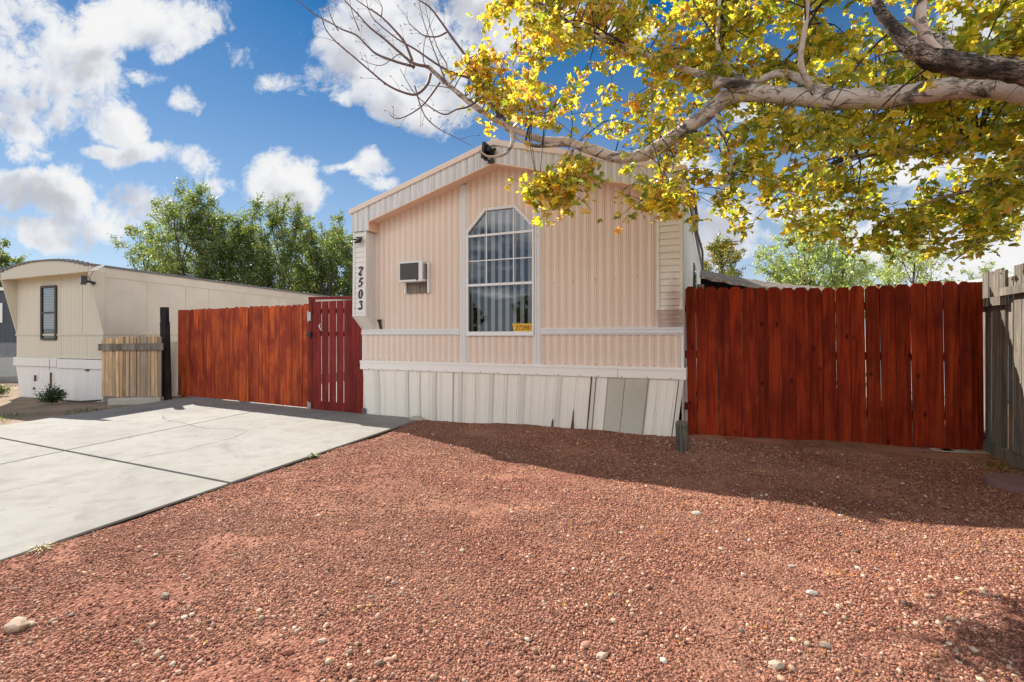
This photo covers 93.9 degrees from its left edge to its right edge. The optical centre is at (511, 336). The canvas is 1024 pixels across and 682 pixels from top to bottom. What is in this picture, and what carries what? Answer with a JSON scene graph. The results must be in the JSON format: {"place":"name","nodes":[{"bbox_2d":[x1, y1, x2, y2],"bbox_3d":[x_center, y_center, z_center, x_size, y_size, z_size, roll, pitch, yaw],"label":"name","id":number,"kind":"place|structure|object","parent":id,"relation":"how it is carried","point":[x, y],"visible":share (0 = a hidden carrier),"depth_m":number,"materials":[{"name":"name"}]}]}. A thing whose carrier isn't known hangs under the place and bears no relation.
{"place":"outdoors","nodes":[
{"label":"outdoors","id":0,"kind":"place"},
{"bbox_2d":[0,381,415,560],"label":"driveway","id":1,"kind":"structure","parent":0,"point":[66,477],"depth_m":4.95,"materials":[{"name":"concrete"}]},
{"bbox_2d":[0,339,944,424],"bbox_3d":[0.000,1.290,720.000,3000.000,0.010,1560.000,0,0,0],"label":"ground","id":2,"kind":"structure","parent":0,"point":[31,408],"depth_m":8.85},
{"bbox_2d":[0,383,15,395],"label":"rose bush","id":3,"kind":"object","parent":2,"relation":"on","point":[3,390],"visible":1,"depth_m":10.30,"materials":[{"name":"green plant"}]},
{"bbox_2d":[0,287,16,376],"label":"mobile home","id":4,"kind":"object","parent":2,"relation":"on","point":[7,332],"visible":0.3,"depth_m":15.46,"materials":[{"name":"grey metal"}]},
{"bbox_2d":[0,303,2,322],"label":"window","id":5,"kind":"structure","parent":4,"relation":"in","point":[1,304],"depth_m":15.38,"materials":[{"name":"white plastic"}]},
{"bbox_2d":[0,343,17,381],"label":"chain link fence","id":6,"kind":"object","parent":2,"relation":"on","point":[8,362],"visible":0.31,"depth_m":13.22,"materials":[{"name":"metal"}]},
{"bbox_2d":[0,238,30,286],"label":"elm tree","id":7,"kind":"object","parent":2,"relation":"on","point":[6,259],"visible":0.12,"depth_m":20.59,"materials":[{"name":"green plant"}]},
{"bbox_2d":[33,380,68,403],"bbox_3d":[-8.756,1.045,9.084,0.484,0.461,0.513,0,0,40],"label":"rose bush","id":8,"kind":"object","parent":2,"relation":"on","point":[51,395],"visible":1,"depth_m":9.04,"materials":[{"name":"green plant"}]},
{"bbox_2d":[0,405,129,422],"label":"ground weeds","id":9,"kind":"object","parent":2,"relation":"on","point":[81,410],"visible":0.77,"depth_m":8.05,"materials":[{"name":"green plant"}]},
{"bbox_2d":[65,399,101,402],"bbox_3d":[-8.372,1.245,9.223,0.715,0.031,0.277,0,0,0],"label":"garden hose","id":10,"kind":"object","parent":2,"relation":"on","point":[84,401],"visible":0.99,"depth_m":9.18,"materials":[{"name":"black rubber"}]},
{"bbox_2d":[108,397,163,404],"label":"curb","id":11,"kind":"structure","parent":2,"relation":"on","point":[128,401],"depth_m":9.06,"materials":[{"name":"concrete"}]},
{"bbox_2d":[98,335,163,396],"bbox_3d":[-7.374,0.569,9.260,1.324,1.212,0.060,0,0,4],"label":"pallet fence","id":12,"kind":"object","parent":11,"relation":"on","point":[131,365],"visible":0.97,"depth_m":9.26,"materials":[{"name":"brown wood"}]},
{"bbox_2d":[124,220,188,274],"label":"elm tree","id":13,"kind":"object","parent":2,"relation":"on","point":[135,260],"visible":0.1,"depth_m":22.60,"materials":[{"name":"green plant"}]},
{"bbox_2d":[160,307,171,399],"bbox_3d":[-6.866,0.382,9.480,0.194,1.939,0.100,0,0,12],"label":"wooden post","id":14,"kind":"object","parent":2,"relation":"on","point":[166,354],"visible":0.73,"depth_m":9.44,"materials":[{"name":"black wood"}]},
{"bbox_2d":[170,341,177,395],"bbox_3d":[-7.141,0.676,10.100,0.172,1.153,0.144,0,0,0],"label":"pipe","id":15,"kind":"object","parent":2,"relation":"on","point":[174,365],"visible":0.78,"depth_m":10.05,"materials":[{"name":"white metal"}]},
{"bbox_2d":[0,259,350,401],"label":"mobile home","id":16,"kind":"object","parent":2,"relation":"on","point":[65,322],"visible":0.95,"depth_m":9.98,"materials":[{"name":"beige metal"}]},
{"bbox_2d":[40,285,56,339],"bbox_3d":[-9.644,-0.495,9.947,0.522,1.138,0.029,0,0,19],"label":"window","id":17,"kind":"structure","parent":16,"relation":"in","point":[48,294],"depth_m":9.96,"materials":[{"name":"grey glass"}]},
{"bbox_2d":[80,265,104,284],"bbox_3d":[-7.997,-1.170,9.104,0.560,0.373,0.210,0,0,19],"label":"flood light","id":18,"kind":"object","parent":16,"relation":"attached to","point":[83,280],"visible":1,"depth_m":9.09,"materials":[{"name":"white plastic"}]},
{"bbox_2d":[107,176,270,283],"bbox_3d":[-14.530,-2.739,20.687,5.232,8.225,6.118,0,0,8],"label":"elm tree","id":19,"kind":"object","parent":2,"relation":"on","point":[188,228],"visible":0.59,"depth_m":20.12,"materials":[{"name":"green plant"}]},
{"bbox_2d":[187,204,270,287],"bbox_3d":[-12.940,-2.350,21.738,3.719,7.433,4.698,0,0,-21],"label":"elm tree","id":20,"kind":"object","parent":2,"relation":"on","point":[239,234],"visible":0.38,"depth_m":21.37,"materials":[{"name":"green plant"}]},
{"bbox_2d":[184,208,292,288],"bbox_3d":[-14.235,-2.745,24.724,4.004,8.234,5.941,0,0,37],"label":"elm tree","id":21,"kind":"object","parent":2,"relation":"on","point":[250,215],"visible":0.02,"depth_m":24.91,"materials":[{"name":"green plant"}]},
{"bbox_2d":[178,304,308,406],"bbox_3d":[-5.168,0.394,9.087,3.933,1.911,0.163,0,0,27],"label":"wooden fence","id":22,"kind":"object","parent":2,"relation":"on","point":[257,354],"visible":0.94,"depth_m":8.87,"materials":[{"name":"orange wood"}]},
{"bbox_2d":[305,296,363,413],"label":"gate","id":23,"kind":"structure","parent":22,"relation":"attached to","point":[350,383],"depth_m":7.86,"materials":[{"name":"red wood"}]},
{"bbox_2d":[224,192,333,293],"bbox_3d":[-9.887,-2.737,22.382,4.542,8.212,5.334,0,0,34],"label":"elm tree","id":24,"kind":"object","parent":2,"relation":"on","point":[276,219],"visible":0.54,"depth_m":21.37,"materials":[{"name":"green plant"}]},
{"bbox_2d":[280,211,352,295],"bbox_3d":[-9.557,-2.433,24.236,4.670,7.601,4.461,0,0,10],"label":"elm tree","id":25,"kind":"object","parent":2,"relation":"on","point":[307,220],"visible":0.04,"depth_m":23.62,"materials":[{"name":"green plant"}]},
{"bbox_2d":[283,210,352,295],"bbox_3d":[-7.928,-2.157,22.226,4.420,7.056,3.637,0,0,17],"label":"elm tree","id":26,"kind":"object","parent":2,"relation":"on","point":[328,269],"visible":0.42,"depth_m":21.54,"materials":[{"name":"green plant"}]},
{"bbox_2d":[0,400,1023,681],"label":"gravel bed","id":27,"kind":"object","parent":2,"relation":"on","point":[382,490],"visible":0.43,"depth_m":2.58,"materials":[{"name":"brown gravel"}]},
{"bbox_2d":[4,616,30,632],"bbox_3d":[-2.117,1.229,2.044,0.111,0.051,0.075,0,0,37],"label":"stone","id":28,"kind":"object","parent":27,"relation":"on","point":[18,624],"visible":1,"depth_m":2.02,"materials":[{"name":"beige stone"}]},
{"bbox_2d":[27,620,36,626],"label":"stone","id":29,"kind":"object","parent":27,"relation":"on","point":[33,623],"visible":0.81,"depth_m":2.06,"materials":[{"name":"stone"}]},
{"bbox_2d":[160,592,169,597],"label":"stone","id":30,"kind":"object","parent":27,"relation":"on","point":[164,595],"visible":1,"depth_m":2.28,"materials":[{"name":"beige stone"}]},
{"bbox_2d":[281,647,294,654],"bbox_3d":[-0.873,1.228,1.864,0.032,0.022,0.045,0,0,39],"label":"stone","id":31,"kind":"object","parent":27,"relation":"on","point":[289,650],"visible":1,"depth_m":1.86,"materials":[{"name":"stone"}]},
{"bbox_2d":[317,638,326,643],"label":"stone","id":32,"kind":"object","parent":27,"relation":"on","point":[322,640],"visible":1,"depth_m":1.93,"materials":[{"name":"beige stone"}]},
{"bbox_2d":[383,657,392,662],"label":"stone","id":33,"kind":"object","parent":27,"relation":"on","point":[387,659],"visible":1,"depth_m":1.83,"materials":[{"name":"pink stone"}]},
{"bbox_2d":[409,416,422,420],"bbox_3d":[-1.422,1.220,7.075,0.220,0.087,0.122,0,0,0],"label":"concrete lump","id":34,"kind":"object","parent":27,"relation":"on","point":[418,418],"visible":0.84,"depth_m":7.04,"materials":[{"name":"grey concrete"}]},
{"bbox_2d":[0,424,1023,681],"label":"pale pebbles","id":35,"kind":"object","parent":27,"relation":"on","point":[434,676],"visible":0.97,"depth_m":2.22,"materials":[{"name":"stone"}]},
{"bbox_2d":[14,425,1022,679],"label":"fallen leaves","id":36,"kind":"object","parent":27,"relation":"on","point":[706,535],"visible":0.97,"depth_m":3.02,"materials":[{"name":"yellow plant"}]},
{"bbox_2d":[596,652,607,659],"bbox_3d":[0.351,1.250,1.871,0.052,0.023,0.034,0,0,-43],"label":"stone","id":37,"kind":"object","parent":27,"relation":"on","point":[601,655],"visible":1,"depth_m":1.86,"materials":[{"name":"beige stone"}]},
{"bbox_2d":[691,511,701,514],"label":"stone","id":38,"kind":"object","parent":27,"relation":"on","point":[696,513],"visible":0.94,"depth_m":3.34,"materials":[{"name":"white stone"}]},
{"bbox_2d":[768,660,783,669],"bbox_3d":[0.997,1.240,1.804,0.058,0.030,0.041,0,0,-6],"label":"stone","id":39,"kind":"object","parent":27,"relation":"on","point":[776,664],"visible":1,"depth_m":1.79,"materials":[{"name":"beige stone"}]},
{"bbox_2d":[806,590,817,595],"bbox_3d":[1.450,1.238,2.313,0.055,0.028,0.036,0,0,7],"label":"stone","id":40,"kind":"object","parent":27,"relation":"on","point":[812,592],"visible":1,"depth_m":2.30,"materials":[{"name":"white stone"}]},
{"bbox_2d":[819,641,832,648],"bbox_3d":[1.265,1.242,1.925,0.052,0.023,0.033,0,0,22],"label":"stone","id":41,"kind":"object","parent":27,"relation":"on","point":[825,644],"visible":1,"depth_m":1.92,"materials":[{"name":"beige stone"}]},
{"bbox_2d":[983,473,1023,492],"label":"stepping stone","id":42,"kind":"object","parent":27,"relation":"on","point":[1010,482],"visible":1,"depth_m":4.01,"materials":[{"name":"stone"}]},
{"bbox_2d":[349,138,703,436],"bbox_3d":[1.721,-0.699,10.996,5.003,3.973,9.965,0,0,23],"label":"mobile home","id":43,"kind":"object","parent":2,"relation":"on","point":[600,306],"visible":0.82,"depth_m":6.58,"materials":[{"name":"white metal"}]},
{"bbox_2d":[353,237,362,242],"bbox_3d":[-2.339,-1.475,7.277,0.121,0.105,0.127,0,0,23],"label":"flood light","id":44,"kind":"object","parent":43,"relation":"attached to","point":[358,239],"visible":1,"depth_m":7.24,"materials":[{"name":"black plastic"}]},
{"bbox_2d":[377,319,381,328],"bbox_3d":[-2.057,-0.193,7.423,0.085,0.150,0.020,0,0,23],"label":"faucet","id":45,"kind":"object","parent":43,"relation":"attached to","point":[379,323],"visible":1,"depth_m":7.41,"materials":[{"name":"black metal"}]},
{"bbox_2d":[399,260,430,293],"bbox_3d":[-1.451,-0.883,7.107,0.464,0.469,0.180,0,0,23],"label":"air conditioner","id":46,"kind":"object","parent":43,"relation":"attached to","point":[412,274],"visible":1,"depth_m":7.07,"materials":[{"name":"white plastic"}]},
{"bbox_2d":[481,142,495,163],"bbox_3d":[-0.301,-2.457,6.380,0.181,0.249,0.178,0,0,23],"label":"flood light","id":47,"kind":"object","parent":43,"relation":"attached to","point":[486,149],"visible":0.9,"depth_m":6.36,"materials":[{"name":"black plastic"}]},
{"bbox_2d":[466,205,533,335],"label":"window","id":48,"kind":"structure","parent":43,"relation":"in","point":[530,231],"depth_m":6.74,"materials":[{"name":"white glass"}]},
{"bbox_2d":[512,323,531,330],"bbox_3d":[0.153,-0.120,6.524,0.333,0.120,0.006,0,0,23],"label":"licence plate","id":49,"kind":"object","parent":43,"relation":"attached to","point":[523,327],"visible":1,"depth_m":6.53,"materials":[{"name":"yellow metal"}]},
{"bbox_2d":[693,263,696,296],"bbox_3d":[3.393,-0.875,8.859,0.021,0.850,1.000,0,0,23],"label":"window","id":50,"kind":"structure","parent":43,"relation":"in","point":[694,267],"depth_m":8.40,"materials":[{"name":"white glass"}]},
{"bbox_2d":[297,0,1023,275],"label":"maple tree","id":51,"kind":"object","parent":2,"relation":"on","point":[968,68],"visible":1,"depth_m":3.96,"materials":[{"name":"yellow plant"}]},
{"bbox_2d":[675,420,688,451],"bbox_3d":[1.834,1.120,5.162,0.136,0.423,0.137,0,0,0],"label":"wooden post","id":52,"kind":"object","parent":2,"relation":"on","point":[682,438],"visible":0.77,"depth_m":5.11,"materials":[{"name":"grey wood"}]},
{"bbox_2d":[702,230,746,276],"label":"pear tree","id":53,"kind":"object","parent":2,"relation":"on","point":[718,257],"visible":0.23,"depth_m":15.76,"materials":[{"name":"green plant"}]},
{"bbox_2d":[697,270,824,402],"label":"shed","id":54,"kind":"structure","parent":2,"relation":"on","point":[717,281],"depth_m":9.19,"materials":[{"name":"grey wood"}]},
{"bbox_2d":[747,195,893,317],"bbox_3d":[11.009,-1.798,17.378,4.593,6.328,5.722,0,0,36],"label":"ash tree","id":55,"kind":"object","parent":2,"relation":"on","point":[836,278],"visible":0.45,"depth_m":16.58,"materials":[{"name":"green plant"}]},
{"bbox_2d":[685,281,983,449],"bbox_3d":[3.639,0.363,5.619,3.037,1.975,0.190,0,0,17],"label":"wooden fence","id":56,"kind":"object","parent":2,"relation":"on","point":[802,341],"visible":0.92,"depth_m":5.49,"materials":[{"name":"red wood"}]},
{"bbox_2d":[862,233,961,287],"bbox_3d":[17.230,-1.749,21.399,4.418,6.229,4.470,0,0,1],"label":"ash tree","id":57,"kind":"object","parent":2,"relation":"on","point":[898,273],"visible":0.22,"depth_m":20.39,"materials":[{"name":"green plant"}]},
{"bbox_2d":[897,448,927,450],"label":"edging block","id":58,"kind":"structure","parent":2,"relation":"on","point":[913,449],"depth_m":5.19,"materials":[{"name":"concrete"}]},
{"bbox_2d":[929,448,949,451],"bbox_3d":[4.649,1.250,5.155,0.200,0.060,0.150,0,0,17],"label":"concrete piece","id":59,"kind":"object","parent":2,"relation":"on","point":[936,449],"visible":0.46,"depth_m":5.17,"materials":[{"name":"grey concrete"}]},
{"bbox_2d":[940,448,989,453],"bbox_3d":[4.832,1.250,5.100,0.420,0.060,0.150,0,0,17],"label":"concrete piece","id":60,"kind":"object","parent":2,"relation":"on","point":[957,450],"visible":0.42,"depth_m":5.08,"materials":[{"name":"grey concrete"}]},
{"bbox_2d":[942,259,1011,282],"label":"ash tree","id":61,"kind":"object","parent":2,"relation":"on","point":[984,269],"visible":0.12,"depth_m":19.06,"materials":[{"name":"green plant"}]},
{"bbox_2d":[959,448,1023,473],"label":"leaf litter","id":62,"kind":"object","parent":2,"relation":"on","point":[998,464],"visible":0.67,"depth_m":4.59,"materials":[{"name":"plant"}]},
{"bbox_2d":[982,268,1013,461],"bbox_3d":[5.100,0.324,5.025,0.165,2.051,0.705,0,0,25],"label":"wooden fence","id":63,"kind":"object","parent":2,"relation":"on","point":[998,345],"visible":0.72,"depth_m":4.95,"materials":[{"name":"grey wood"}]},
{"bbox_2d":[994,263,1023,469],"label":"wooden fence","id":64,"kind":"object","parent":2,"relation":"on","point":[1016,456],"visible":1,"depth_m":4.59,"materials":[{"name":"grey wood"}]},
{"bbox_2d":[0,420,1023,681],"bbox_3d":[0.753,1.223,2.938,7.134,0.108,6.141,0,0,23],"label":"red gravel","id":65,"kind":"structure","parent":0,"point":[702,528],"depth_m":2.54,"materials":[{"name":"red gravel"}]},
{"bbox_2d":[24,541,56,553],"bbox_3d":[-2.725,1.225,2.760,0.158,0.050,0.157,0,0,44],"label":"weed","id":66,"kind":"object","parent":65,"relation":"on","point":[37,548],"visible":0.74,"depth_m":2.76,"materials":[{"name":"beige plant"}]},
{"bbox_2d":[581,641,591,647],"bbox_3d":[0.299,1.249,1.939,0.053,0.026,0.031,0,0,-30],"label":"stone","id":67,"kind":"object","parent":65,"relation":"on","point":[585,644],"visible":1,"depth_m":1.93,"materials":[{"name":"pink stone"}]},
{"bbox_2d":[973,612,984,618],"bbox_3d":[2.071,1.238,2.119,0.044,0.022,0.031,0,0,-6],"label":"stone","id":68,"kind":"object","parent":65,"relation":"on","point":[980,615],"visible":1,"depth_m":2.11,"materials":[{"name":"pink stone"}]},
{"bbox_2d":[0,0,1023,316],"label":"sky","id":69,"kind":"structure","parent":0,"point":[104,104],"materials":[{"name":"blue"}]},
{"bbox_2d":[864,275,1013,395],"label":"shed","id":70,"kind":"structure","parent":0,"point":[975,280],"depth_m":10.47,"materials":[{"name":"white metal"}]}
]}

